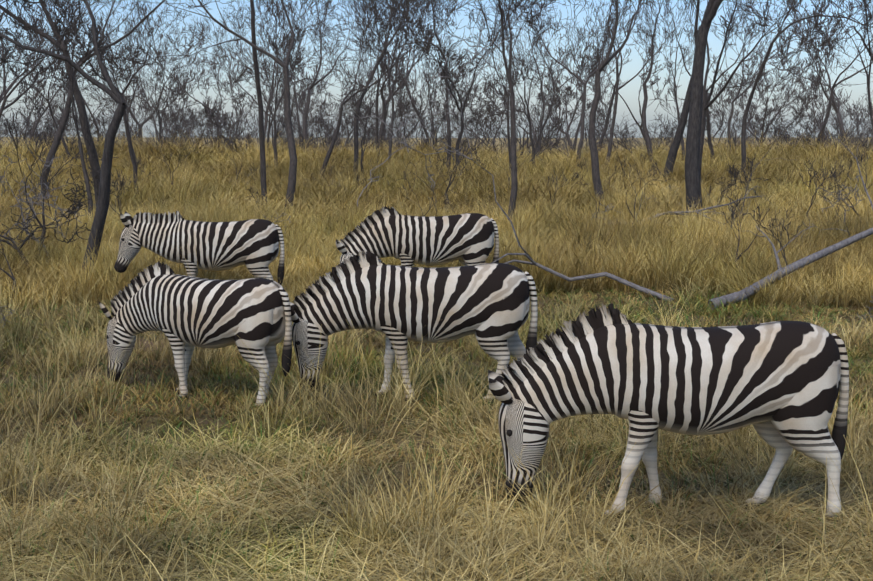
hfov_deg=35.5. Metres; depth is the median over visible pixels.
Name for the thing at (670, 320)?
straw grass
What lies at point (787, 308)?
short grass
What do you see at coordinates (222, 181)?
tall grass
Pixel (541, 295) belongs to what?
grass stalk
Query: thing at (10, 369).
short grass
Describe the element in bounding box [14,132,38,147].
brush
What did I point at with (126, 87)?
tree
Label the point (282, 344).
short grass
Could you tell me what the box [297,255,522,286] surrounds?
tall grass
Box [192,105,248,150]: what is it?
brush
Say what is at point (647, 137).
tree
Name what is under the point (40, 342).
short grass
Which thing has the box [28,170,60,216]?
shrub
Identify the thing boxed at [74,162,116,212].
thorn shrub
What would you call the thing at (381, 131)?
brush
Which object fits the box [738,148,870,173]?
tall grass
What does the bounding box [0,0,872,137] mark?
sky
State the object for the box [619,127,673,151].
tree
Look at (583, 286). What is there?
short grass
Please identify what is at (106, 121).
brush
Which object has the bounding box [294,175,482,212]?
tall grass
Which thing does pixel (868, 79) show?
tree
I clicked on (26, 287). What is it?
tall grass
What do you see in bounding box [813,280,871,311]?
short grass
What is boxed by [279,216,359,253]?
tall grass
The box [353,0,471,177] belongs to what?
tree
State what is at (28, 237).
shrub
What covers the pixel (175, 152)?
tall grass
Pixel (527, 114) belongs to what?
tree
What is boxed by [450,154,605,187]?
tall grass
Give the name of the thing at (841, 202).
shrub
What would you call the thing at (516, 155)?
tall grass
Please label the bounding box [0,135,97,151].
tall grass
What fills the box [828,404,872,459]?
short grass
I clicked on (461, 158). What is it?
tree
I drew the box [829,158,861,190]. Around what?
shrub
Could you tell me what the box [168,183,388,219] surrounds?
tall grass
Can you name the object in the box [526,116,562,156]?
brush
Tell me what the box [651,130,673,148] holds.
brush
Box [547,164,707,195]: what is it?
tall grass
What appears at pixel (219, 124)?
brush
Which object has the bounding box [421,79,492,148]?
tree
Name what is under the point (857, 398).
short grass
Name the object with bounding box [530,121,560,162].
tree
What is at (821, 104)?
tree
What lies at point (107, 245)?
tall grass
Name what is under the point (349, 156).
tall grass
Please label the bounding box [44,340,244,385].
short grass
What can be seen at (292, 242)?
tall grass
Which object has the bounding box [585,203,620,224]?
pale thorn shrub
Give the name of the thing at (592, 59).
tree
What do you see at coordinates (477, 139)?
tree
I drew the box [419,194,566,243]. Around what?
tall grass
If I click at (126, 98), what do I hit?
tree
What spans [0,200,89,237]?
tall grass
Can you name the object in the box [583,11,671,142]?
tree
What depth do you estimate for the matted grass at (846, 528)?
8.61 m
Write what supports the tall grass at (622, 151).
on the terrain at (204, 419)
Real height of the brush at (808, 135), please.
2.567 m
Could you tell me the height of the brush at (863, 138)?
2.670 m
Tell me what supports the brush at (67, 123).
on the terrain at (204, 419)
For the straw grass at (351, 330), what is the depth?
15.93 m
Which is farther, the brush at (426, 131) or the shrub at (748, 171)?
the brush at (426, 131)
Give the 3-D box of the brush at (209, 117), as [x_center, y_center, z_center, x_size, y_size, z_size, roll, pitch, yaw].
[-9.047,-6.276,56.766,2.187,2.966,2.388,0,7,2]
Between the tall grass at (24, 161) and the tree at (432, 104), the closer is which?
the tall grass at (24, 161)
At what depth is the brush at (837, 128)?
61.20 m
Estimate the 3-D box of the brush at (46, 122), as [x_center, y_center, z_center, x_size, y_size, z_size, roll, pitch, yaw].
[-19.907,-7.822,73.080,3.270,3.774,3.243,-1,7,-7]
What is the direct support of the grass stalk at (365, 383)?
on the terrain at (204, 419)
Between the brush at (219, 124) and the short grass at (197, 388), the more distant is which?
the brush at (219, 124)
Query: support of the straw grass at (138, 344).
on the terrain at (204, 419)
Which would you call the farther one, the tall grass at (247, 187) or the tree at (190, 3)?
the tree at (190, 3)
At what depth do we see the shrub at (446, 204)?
29.86 m
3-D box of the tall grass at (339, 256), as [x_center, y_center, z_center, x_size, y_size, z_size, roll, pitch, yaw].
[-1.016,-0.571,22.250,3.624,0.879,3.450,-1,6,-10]
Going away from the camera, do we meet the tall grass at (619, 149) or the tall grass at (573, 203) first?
the tall grass at (573, 203)
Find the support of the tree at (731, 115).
on the terrain at (204, 419)
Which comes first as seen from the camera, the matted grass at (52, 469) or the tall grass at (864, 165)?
the matted grass at (52, 469)
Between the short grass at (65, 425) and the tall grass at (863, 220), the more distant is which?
the tall grass at (863, 220)
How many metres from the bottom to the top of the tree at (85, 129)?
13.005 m
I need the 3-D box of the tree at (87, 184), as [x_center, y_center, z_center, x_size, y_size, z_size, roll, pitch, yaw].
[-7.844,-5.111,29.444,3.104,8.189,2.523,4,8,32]
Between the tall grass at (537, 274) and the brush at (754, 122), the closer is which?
the tall grass at (537, 274)
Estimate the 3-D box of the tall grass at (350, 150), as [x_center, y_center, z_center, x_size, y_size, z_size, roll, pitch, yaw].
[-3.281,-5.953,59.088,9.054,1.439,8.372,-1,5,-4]
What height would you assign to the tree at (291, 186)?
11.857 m
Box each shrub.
[0,107,118,256]
[0,154,86,259]
[0,166,94,274]
[0,212,15,304]
[0,306,14,327]
[15,127,60,169]
[22,189,45,223]
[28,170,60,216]
[29,149,60,175]
[55,135,88,177]
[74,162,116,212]
[84,148,102,177]
[97,169,130,221]
[110,174,122,210]
[110,177,136,214]
[127,157,151,184]
[142,149,173,175]
[146,132,198,183]
[210,137,254,185]
[246,185,262,214]
[248,162,268,185]
[263,212,290,232]
[303,164,333,195]
[339,148,385,196]
[351,174,369,191]
[396,169,457,215]
[403,155,454,213]
[440,198,455,214]
[452,156,469,189]
[491,145,531,192]
[546,170,575,207]
[574,163,618,217]
[576,157,588,175]
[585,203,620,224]
[616,154,671,226]
[626,151,662,196]
[638,163,661,185]
[703,179,731,210]
[716,163,759,209]
[718,163,746,195]
[721,192,769,270]
[754,207,801,279]
[794,175,864,242]
[798,149,848,199]
[800,160,838,224]
[815,165,858,218]
[828,189,851,221]
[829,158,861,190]
[855,142,871,205]
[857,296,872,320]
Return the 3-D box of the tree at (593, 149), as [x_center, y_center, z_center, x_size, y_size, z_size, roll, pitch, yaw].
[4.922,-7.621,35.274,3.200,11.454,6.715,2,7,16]
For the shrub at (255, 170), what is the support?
on the terrain at (204, 419)
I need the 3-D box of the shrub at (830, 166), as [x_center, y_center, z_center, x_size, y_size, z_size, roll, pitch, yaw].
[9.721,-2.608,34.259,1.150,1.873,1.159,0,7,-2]
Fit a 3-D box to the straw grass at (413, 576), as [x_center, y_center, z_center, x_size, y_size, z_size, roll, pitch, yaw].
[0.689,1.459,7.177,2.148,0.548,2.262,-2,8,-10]
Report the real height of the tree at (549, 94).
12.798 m
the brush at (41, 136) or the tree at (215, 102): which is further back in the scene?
the tree at (215, 102)
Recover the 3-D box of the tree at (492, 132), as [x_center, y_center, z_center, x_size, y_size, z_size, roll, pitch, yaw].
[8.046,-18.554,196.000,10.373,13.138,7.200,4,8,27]
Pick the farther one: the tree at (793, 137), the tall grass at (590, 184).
the tree at (793, 137)
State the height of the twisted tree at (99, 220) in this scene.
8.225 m
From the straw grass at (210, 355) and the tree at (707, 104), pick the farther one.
the tree at (707, 104)
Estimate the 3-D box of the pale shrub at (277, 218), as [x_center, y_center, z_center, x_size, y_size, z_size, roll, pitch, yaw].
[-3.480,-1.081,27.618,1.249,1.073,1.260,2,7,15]
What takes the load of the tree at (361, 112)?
on the terrain at (204, 419)
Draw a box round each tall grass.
[0,131,115,166]
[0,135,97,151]
[0,137,95,160]
[0,147,135,173]
[0,154,77,179]
[0,160,77,187]
[0,164,83,201]
[0,181,91,213]
[0,189,137,221]
[0,198,143,229]
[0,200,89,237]
[0,207,53,228]
[0,207,78,252]
[0,228,115,263]
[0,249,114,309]
[1,203,142,240]
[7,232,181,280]
[13,156,179,183]
[18,168,195,188]
[19,135,202,155]
[21,175,198,200]
[23,160,223,212]
[32,230,289,307]
[35,207,166,253]
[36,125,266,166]
[45,229,152,259]
[54,189,255,223]
[108,202,247,217]
[112,192,259,231]
[122,196,296,247]
[124,156,257,184]
[124,164,284,196]
[138,170,302,205]
[149,132,319,161]
[151,141,353,169]
[154,181,352,211]
[159,205,328,265]
[164,247,394,303]
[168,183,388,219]
[174,231,341,282]
[186,196,332,226]
[187,150,397,176]
[199,149,358,183]
[216,201,356,242]
[240,138,388,158]
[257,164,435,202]
[272,138,440,160]
[275,231,453,282]
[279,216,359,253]
[279,218,399,265]
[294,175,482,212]
[297,195,439,230]
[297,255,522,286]
[299,134,493,167]
[306,193,482,239]
[311,146,469,178]
[319,188,526,218]
[323,214,501,240]
[329,151,507,187]
[338,146,546,173]
[348,140,507,157]
[383,136,552,163]
[394,198,532,223]
[400,224,596,294]
[404,144,623,165]
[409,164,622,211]
[413,158,548,179]
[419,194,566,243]
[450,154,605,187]
[452,144,682,176]
[459,182,665,219]
[477,161,649,196]
[479,192,617,233]
[483,145,646,162]
[488,145,619,158]
[491,226,562,259]
[494,224,608,251]
[496,145,648,181]
[500,226,653,264]
[511,220,715,293]
[512,211,658,242]
[531,177,726,210]
[540,197,702,251]
[544,138,758,168]
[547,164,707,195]
[555,137,705,157]
[558,197,694,229]
[560,176,792,219]
[593,211,777,273]
[602,150,755,184]
[602,174,760,200]
[603,133,789,161]
[613,194,766,237]
[619,146,842,173]
[639,155,800,192]
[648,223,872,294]
[649,197,835,256]
[657,188,813,228]
[658,180,842,212]
[678,130,872,168]
[701,169,872,203]
[702,142,869,180]
[705,250,872,311]
[707,178,872,221]
[707,202,862,240]
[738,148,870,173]
[746,152,872,193]
[747,203,872,228]
[749,174,872,210]
[753,135,872,154]
[761,233,872,291]
[774,201,872,250]
[796,149,872,180]
[800,142,872,164]
[800,208,872,231]
[806,231,872,267]
[826,153,872,196]
[832,197,872,223]
[846,194,872,216]
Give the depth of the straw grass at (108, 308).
17.16 m
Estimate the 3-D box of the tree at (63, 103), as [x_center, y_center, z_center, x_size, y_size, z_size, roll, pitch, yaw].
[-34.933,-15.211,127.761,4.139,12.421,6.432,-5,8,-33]
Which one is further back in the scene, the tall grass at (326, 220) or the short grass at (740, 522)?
the tall grass at (326, 220)
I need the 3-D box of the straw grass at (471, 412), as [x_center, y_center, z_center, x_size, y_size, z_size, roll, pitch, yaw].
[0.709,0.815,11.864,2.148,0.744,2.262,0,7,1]
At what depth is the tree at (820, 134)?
61.76 m
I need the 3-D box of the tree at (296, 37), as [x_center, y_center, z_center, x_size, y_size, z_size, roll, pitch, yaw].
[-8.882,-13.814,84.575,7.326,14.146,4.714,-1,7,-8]
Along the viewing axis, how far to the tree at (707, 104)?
30.58 m
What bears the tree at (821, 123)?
on the terrain at (204, 419)
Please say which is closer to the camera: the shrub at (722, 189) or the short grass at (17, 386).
the short grass at (17, 386)
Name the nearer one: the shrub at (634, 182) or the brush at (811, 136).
the shrub at (634, 182)
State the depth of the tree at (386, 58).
72.75 m
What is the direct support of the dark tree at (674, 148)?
on the terrain at (204, 419)
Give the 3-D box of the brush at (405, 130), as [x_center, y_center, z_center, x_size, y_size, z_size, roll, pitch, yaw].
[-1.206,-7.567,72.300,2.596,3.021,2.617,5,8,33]
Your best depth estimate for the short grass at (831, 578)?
7.61 m
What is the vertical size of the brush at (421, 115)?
3.784 m
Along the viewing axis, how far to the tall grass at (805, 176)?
40.76 m
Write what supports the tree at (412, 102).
on the terrain at (204, 419)
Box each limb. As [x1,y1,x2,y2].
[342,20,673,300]
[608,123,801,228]
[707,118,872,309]
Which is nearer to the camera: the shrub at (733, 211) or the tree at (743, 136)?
the shrub at (733, 211)
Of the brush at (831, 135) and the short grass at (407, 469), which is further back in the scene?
the brush at (831, 135)
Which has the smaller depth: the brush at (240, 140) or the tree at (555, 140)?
the brush at (240, 140)
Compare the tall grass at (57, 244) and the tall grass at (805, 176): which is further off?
the tall grass at (805, 176)
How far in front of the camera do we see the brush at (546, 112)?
65.98 m
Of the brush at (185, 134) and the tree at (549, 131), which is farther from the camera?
the brush at (185, 134)
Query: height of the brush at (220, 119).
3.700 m
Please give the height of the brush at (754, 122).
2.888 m
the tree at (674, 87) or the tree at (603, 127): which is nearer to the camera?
the tree at (674, 87)
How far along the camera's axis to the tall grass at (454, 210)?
29.88 m
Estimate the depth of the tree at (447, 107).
45.79 m
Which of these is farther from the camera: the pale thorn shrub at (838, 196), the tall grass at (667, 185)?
the tall grass at (667, 185)
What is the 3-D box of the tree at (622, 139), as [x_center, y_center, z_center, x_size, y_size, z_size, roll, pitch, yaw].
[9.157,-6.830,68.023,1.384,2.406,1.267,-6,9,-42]
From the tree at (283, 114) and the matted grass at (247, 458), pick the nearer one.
the matted grass at (247, 458)
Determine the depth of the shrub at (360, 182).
36.87 m
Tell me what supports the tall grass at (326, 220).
on the terrain at (204, 419)
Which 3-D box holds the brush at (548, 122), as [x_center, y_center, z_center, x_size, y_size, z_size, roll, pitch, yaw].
[5.531,-7.110,63.194,2.998,3.461,2.974,3,8,24]
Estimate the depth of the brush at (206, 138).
69.90 m
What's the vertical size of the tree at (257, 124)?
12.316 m
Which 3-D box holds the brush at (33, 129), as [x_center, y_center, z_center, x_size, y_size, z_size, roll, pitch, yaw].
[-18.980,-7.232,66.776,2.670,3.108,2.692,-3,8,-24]
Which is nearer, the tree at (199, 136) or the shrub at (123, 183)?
the shrub at (123, 183)
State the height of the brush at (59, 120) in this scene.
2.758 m
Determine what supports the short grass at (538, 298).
on the terrain at (204, 419)
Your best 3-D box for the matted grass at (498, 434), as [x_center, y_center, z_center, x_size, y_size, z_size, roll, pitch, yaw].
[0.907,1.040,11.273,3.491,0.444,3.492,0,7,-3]
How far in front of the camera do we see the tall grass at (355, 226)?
26.02 m
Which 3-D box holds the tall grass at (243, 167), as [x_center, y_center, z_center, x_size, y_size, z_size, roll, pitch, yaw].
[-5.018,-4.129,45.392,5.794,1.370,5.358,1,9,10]
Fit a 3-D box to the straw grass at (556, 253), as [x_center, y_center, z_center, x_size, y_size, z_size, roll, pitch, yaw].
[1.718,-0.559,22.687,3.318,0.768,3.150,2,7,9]
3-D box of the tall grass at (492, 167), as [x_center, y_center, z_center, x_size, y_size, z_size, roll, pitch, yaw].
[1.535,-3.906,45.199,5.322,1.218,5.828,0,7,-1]
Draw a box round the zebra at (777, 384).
[488,303,848,522]
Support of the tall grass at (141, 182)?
on the terrain at (204, 419)
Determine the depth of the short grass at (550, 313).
17.91 m
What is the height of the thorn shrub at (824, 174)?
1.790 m
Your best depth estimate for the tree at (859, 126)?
173.66 m
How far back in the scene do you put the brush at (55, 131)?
74.94 m
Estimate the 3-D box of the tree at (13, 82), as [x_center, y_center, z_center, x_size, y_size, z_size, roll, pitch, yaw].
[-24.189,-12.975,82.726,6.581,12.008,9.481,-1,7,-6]
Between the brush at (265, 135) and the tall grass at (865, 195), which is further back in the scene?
the brush at (265, 135)
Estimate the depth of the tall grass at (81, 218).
30.10 m
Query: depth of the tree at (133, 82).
103.88 m
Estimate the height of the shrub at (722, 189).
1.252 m
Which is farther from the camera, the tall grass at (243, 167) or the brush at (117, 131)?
the brush at (117, 131)
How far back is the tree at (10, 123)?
116.21 m
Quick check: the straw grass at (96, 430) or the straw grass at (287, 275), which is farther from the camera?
the straw grass at (287, 275)
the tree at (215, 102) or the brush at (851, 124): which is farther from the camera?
the tree at (215, 102)
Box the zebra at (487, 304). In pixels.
[290,251,537,404]
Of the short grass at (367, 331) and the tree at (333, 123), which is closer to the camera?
the short grass at (367, 331)
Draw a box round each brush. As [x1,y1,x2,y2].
[0,85,37,112]
[0,113,39,148]
[1,102,62,150]
[3,87,78,146]
[4,123,36,139]
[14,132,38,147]
[18,107,73,141]
[19,115,72,146]
[22,127,64,143]
[31,110,90,137]
[33,113,78,150]
[39,126,65,141]
[39,126,74,139]
[45,104,103,154]
[58,111,103,141]
[72,107,108,139]
[87,111,142,138]
[92,108,134,146]
[109,95,154,149]
[114,123,149,149]
[116,129,142,151]
[142,99,213,148]
[142,123,185,148]
[148,128,195,143]
[157,93,233,148]
[165,113,224,144]
[183,103,248,153]
[185,111,253,149]
[190,131,224,145]
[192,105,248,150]
[193,112,246,147]
[194,104,240,156]
[199,107,258,145]
[205,125,244,146]
[205,131,239,144]
[222,132,258,148]
[241,123,270,147]
[253,126,293,146]
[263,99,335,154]
[265,114,316,154]
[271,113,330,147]
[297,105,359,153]
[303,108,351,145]
[303,120,341,150]
[311,133,342,152]
[332,116,374,151]
[344,117,399,145]
[350,122,389,148]
[369,130,389,148]
[380,119,431,148]
[387,125,436,147]
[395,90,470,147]
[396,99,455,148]
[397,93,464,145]
[403,118,439,153]
[420,128,452,150]
[451,114,498,148]
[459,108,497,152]
[471,91,551,152]
[479,121,528,150]
[479,124,506,145]
[486,89,567,155]
[488,83,576,155]
[495,122,525,147]
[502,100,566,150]
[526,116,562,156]
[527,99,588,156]
[532,116,575,156]
[541,128,570,153]
[543,135,564,150]
[558,116,615,147]
[570,121,615,156]
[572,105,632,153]
[599,125,637,154]
[635,137,665,150]
[641,128,686,149]
[648,114,677,146]
[649,111,706,138]
[651,125,684,154]
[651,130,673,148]
[652,71,739,140]
[705,108,753,146]
[720,114,769,150]
[750,97,809,146]
[756,117,791,143]
[763,125,793,147]
[770,114,820,144]
[772,125,796,145]
[784,129,814,150]
[796,125,820,147]
[796,128,832,146]
[808,110,869,146]
[815,129,856,146]
[828,120,859,151]
[830,92,872,155]
[847,129,872,150]
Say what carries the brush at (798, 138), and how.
on the terrain at (204, 419)
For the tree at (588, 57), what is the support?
on the terrain at (204, 419)
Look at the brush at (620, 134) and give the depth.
62.80 m
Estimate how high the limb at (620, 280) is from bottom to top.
6.262 m
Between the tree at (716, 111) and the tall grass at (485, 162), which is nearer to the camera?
the tall grass at (485, 162)
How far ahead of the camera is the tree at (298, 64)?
85.91 m
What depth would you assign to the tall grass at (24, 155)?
53.80 m
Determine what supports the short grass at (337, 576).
on the terrain at (204, 419)
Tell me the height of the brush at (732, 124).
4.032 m
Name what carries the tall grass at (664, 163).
on the terrain at (204, 419)
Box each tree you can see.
[0,0,86,102]
[0,0,86,109]
[0,0,99,146]
[0,0,100,204]
[0,0,116,164]
[0,0,126,276]
[0,0,235,118]
[0,1,28,147]
[0,112,30,141]
[6,112,51,150]
[9,0,126,222]
[10,39,98,143]
[14,15,91,148]
[15,93,77,145]
[23,31,151,124]
[30,75,71,141]
[37,7,209,146]
[39,0,159,144]
[40,0,164,202]
[45,68,83,140]
[47,0,198,163]
[49,0,179,197]
[63,140,89,174]
[97,78,155,139]
[102,42,152,145]
[107,0,296,213]
[114,14,219,147]
[133,0,261,150]
[134,59,207,141]
[142,111,200,148]
[152,97,232,145]
[155,69,193,143]
[164,106,213,145]
[166,0,301,151]
[175,50,248,147]
[189,0,309,166]
[196,99,267,148]
[207,129,225,149]
[212,39,262,138]
[229,73,316,149]
[230,20,330,141]
[234,108,282,145]
[236,0,323,146]
[239,0,299,150]
[244,0,330,148]
[250,0,267,201]
[260,66,337,140]
[262,74,356,149]
[267,0,405,148]
[269,0,450,171]
[270,99,325,151]
[278,120,342,147]
[279,95,336,148]
[285,0,375,150]
[292,0,443,164]
[301,91,348,147]
[319,0,461,176]
[320,0,468,145]
[320,59,412,144]
[329,114,371,150]
[330,87,423,146]
[333,0,416,150]
[334,0,431,148]
[335,96,415,148]
[336,82,405,172]
[340,0,446,147]
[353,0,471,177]
[368,85,433,148]
[369,47,492,149]
[372,52,434,148]
[375,0,545,167]
[378,0,493,149]
[392,43,472,149]
[394,0,457,146]
[394,123,417,148]
[421,68,520,149]
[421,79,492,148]
[430,0,551,171]
[432,40,535,141]
[432,68,515,145]
[433,92,525,149]
[435,134,476,202]
[453,124,498,149]
[454,136,485,174]
[458,0,560,168]
[464,119,516,153]
[470,0,591,150]
[478,0,555,230]
[484,93,580,148]
[487,1,646,150]
[493,55,565,155]
[495,0,631,161]
[506,84,563,154]
[515,40,627,148]
[516,137,560,152]
[526,122,575,154]
[529,36,615,153]
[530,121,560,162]
[539,0,636,153]
[540,35,627,153]
[580,102,640,150]
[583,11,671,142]
[588,0,644,207]
[595,0,704,154]
[602,120,637,147]
[605,0,668,167]
[614,130,632,148]
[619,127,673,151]
[627,0,670,161]
[627,0,711,160]
[647,0,791,160]
[657,75,746,147]
[663,0,711,180]
[683,0,836,180]
[685,0,723,215]
[705,103,752,148]
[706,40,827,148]
[710,93,753,152]
[712,0,781,150]
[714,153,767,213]
[721,122,766,144]
[722,64,819,146]
[726,0,863,148]
[731,111,786,147]
[736,67,823,145]
[741,0,872,180]
[743,83,851,148]
[773,124,833,145]
[775,0,872,61]
[792,12,848,145]
[797,24,872,94]
[798,79,872,147]
[803,111,829,150]
[815,3,872,150]
[817,0,872,126]
[828,105,867,147]
[830,106,872,149]
[845,101,872,147]
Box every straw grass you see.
[0,277,110,347]
[0,309,105,371]
[0,323,135,434]
[0,369,136,480]
[0,424,181,546]
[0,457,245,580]
[2,242,102,272]
[34,311,219,370]
[45,277,292,329]
[190,329,369,376]
[221,244,333,298]
[226,343,443,439]
[279,400,675,557]
[283,280,304,338]
[328,329,419,349]
[351,341,516,409]
[360,478,775,580]
[398,341,627,446]
[454,291,593,347]
[461,319,638,367]
[499,230,632,272]
[538,289,717,326]
[630,250,844,307]
[674,379,872,486]
[800,303,872,351]
[835,332,872,402]
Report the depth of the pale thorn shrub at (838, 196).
24.62 m
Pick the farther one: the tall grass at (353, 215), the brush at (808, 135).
the brush at (808, 135)
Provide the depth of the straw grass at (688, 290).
20.02 m
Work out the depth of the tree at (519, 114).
107.38 m
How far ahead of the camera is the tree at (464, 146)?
42.46 m
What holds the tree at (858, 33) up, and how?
on the terrain at (204, 419)
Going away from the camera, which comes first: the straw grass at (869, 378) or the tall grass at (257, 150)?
the straw grass at (869, 378)
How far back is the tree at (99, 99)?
73.32 m
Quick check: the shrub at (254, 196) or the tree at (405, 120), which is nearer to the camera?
the shrub at (254, 196)
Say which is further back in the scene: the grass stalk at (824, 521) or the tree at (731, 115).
the tree at (731, 115)
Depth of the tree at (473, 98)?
110.77 m
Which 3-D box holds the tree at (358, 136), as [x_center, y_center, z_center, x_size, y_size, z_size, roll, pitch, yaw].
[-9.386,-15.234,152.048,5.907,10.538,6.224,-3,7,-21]
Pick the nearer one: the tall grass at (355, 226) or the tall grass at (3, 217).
the tall grass at (355, 226)
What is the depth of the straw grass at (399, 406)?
12.02 m
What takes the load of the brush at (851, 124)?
on the terrain at (204, 419)
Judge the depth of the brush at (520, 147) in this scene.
66.93 m
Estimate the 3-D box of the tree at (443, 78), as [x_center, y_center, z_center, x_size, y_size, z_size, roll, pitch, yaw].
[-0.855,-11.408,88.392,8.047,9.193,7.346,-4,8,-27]
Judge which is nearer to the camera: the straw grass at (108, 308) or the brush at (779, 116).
the straw grass at (108, 308)
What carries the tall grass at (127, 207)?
on the terrain at (204, 419)
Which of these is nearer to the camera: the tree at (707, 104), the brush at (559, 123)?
the tree at (707, 104)
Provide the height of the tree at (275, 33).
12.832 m
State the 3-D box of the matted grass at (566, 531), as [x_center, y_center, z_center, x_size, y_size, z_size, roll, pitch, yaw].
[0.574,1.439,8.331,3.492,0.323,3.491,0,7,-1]
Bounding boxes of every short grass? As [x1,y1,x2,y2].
[0,291,108,312]
[0,297,111,339]
[0,318,106,357]
[0,337,100,381]
[0,370,125,415]
[0,401,144,454]
[0,428,173,503]
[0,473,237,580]
[0,564,219,580]
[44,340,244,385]
[53,305,164,341]
[66,472,445,580]
[71,366,283,419]
[72,401,332,458]
[76,426,366,510]
[190,336,383,385]
[192,555,485,580]
[198,331,355,359]
[210,374,428,419]
[247,406,473,462]
[260,428,548,513]
[284,322,410,341]
[327,330,472,360]
[329,350,512,388]
[336,493,675,580]
[401,368,499,418]
[423,403,677,465]
[442,318,576,361]
[462,297,643,340]
[465,538,825,580]
[476,431,778,514]
[529,285,554,303]
[529,286,717,313]
[536,277,623,292]
[584,289,842,327]
[604,417,860,466]
[605,495,872,580]
[625,278,731,294]
[652,287,868,317]
[704,447,872,519]
[732,561,872,580]
[749,304,872,338]
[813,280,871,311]
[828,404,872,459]
[830,333,869,359]
[832,324,872,359]
[832,372,872,420]
[833,488,872,576]
[846,343,872,384]
[849,365,872,398]
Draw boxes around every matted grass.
[0,408,225,534]
[0,450,263,580]
[0,473,70,536]
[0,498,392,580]
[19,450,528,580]
[20,401,455,524]
[243,457,796,580]
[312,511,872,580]
[347,373,733,484]
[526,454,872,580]
[561,392,872,476]
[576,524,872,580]
[763,484,872,578]
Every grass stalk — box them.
[0,363,182,532]
[234,321,465,439]
[291,361,564,457]
[308,366,625,538]
[420,252,593,343]
[455,357,720,493]
[654,299,768,441]
[692,420,872,580]
[712,362,872,460]
[813,376,872,521]
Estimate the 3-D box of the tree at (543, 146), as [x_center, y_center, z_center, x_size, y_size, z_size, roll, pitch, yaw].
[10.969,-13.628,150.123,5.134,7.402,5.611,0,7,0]
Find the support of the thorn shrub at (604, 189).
on the terrain at (204, 419)
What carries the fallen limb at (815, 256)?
on the terrain at (204, 419)
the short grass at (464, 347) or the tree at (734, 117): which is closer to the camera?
the short grass at (464, 347)
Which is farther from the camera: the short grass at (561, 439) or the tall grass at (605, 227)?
the tall grass at (605, 227)
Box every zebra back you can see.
[114,211,283,284]
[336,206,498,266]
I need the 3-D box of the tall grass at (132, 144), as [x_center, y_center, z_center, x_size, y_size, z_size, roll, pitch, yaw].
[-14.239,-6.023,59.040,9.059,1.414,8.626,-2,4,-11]
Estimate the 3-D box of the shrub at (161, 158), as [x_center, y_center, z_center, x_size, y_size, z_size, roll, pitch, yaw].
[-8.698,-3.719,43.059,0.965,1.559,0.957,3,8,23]
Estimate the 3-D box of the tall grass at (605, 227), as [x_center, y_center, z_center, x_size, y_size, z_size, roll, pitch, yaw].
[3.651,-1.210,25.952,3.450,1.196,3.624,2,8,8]
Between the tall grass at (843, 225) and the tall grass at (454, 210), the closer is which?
the tall grass at (843, 225)
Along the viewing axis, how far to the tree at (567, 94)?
121.21 m
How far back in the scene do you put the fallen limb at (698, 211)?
28.27 m
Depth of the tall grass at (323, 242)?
23.92 m
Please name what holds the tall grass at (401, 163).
on the terrain at (204, 419)
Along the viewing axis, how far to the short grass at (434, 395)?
12.84 m
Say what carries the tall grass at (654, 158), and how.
on the terrain at (204, 419)
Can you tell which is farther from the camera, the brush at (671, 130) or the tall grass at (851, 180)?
the brush at (671, 130)
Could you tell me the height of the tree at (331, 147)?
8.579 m
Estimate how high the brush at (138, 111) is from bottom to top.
3.183 m
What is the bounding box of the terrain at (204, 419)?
[0,137,872,580]
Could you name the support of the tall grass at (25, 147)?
on the terrain at (204, 419)
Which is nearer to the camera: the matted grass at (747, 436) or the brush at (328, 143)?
the matted grass at (747, 436)
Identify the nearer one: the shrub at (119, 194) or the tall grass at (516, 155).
the shrub at (119, 194)
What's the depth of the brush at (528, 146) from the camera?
58.16 m
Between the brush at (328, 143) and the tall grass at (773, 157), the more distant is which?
the brush at (328, 143)
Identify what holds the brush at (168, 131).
on the terrain at (204, 419)
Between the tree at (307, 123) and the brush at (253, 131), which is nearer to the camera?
the brush at (253, 131)
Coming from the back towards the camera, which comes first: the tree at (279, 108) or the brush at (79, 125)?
the tree at (279, 108)
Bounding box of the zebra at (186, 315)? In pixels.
[98,261,291,409]
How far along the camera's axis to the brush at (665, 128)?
69.23 m
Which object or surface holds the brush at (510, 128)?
on the terrain at (204, 419)
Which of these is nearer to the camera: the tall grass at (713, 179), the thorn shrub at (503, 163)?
the thorn shrub at (503, 163)
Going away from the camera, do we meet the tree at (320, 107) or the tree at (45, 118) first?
the tree at (320, 107)
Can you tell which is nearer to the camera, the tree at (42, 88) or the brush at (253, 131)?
the brush at (253, 131)
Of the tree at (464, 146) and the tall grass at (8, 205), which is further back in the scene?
the tree at (464, 146)
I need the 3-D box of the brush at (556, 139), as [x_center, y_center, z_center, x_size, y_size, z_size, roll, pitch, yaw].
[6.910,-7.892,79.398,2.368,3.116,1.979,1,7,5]

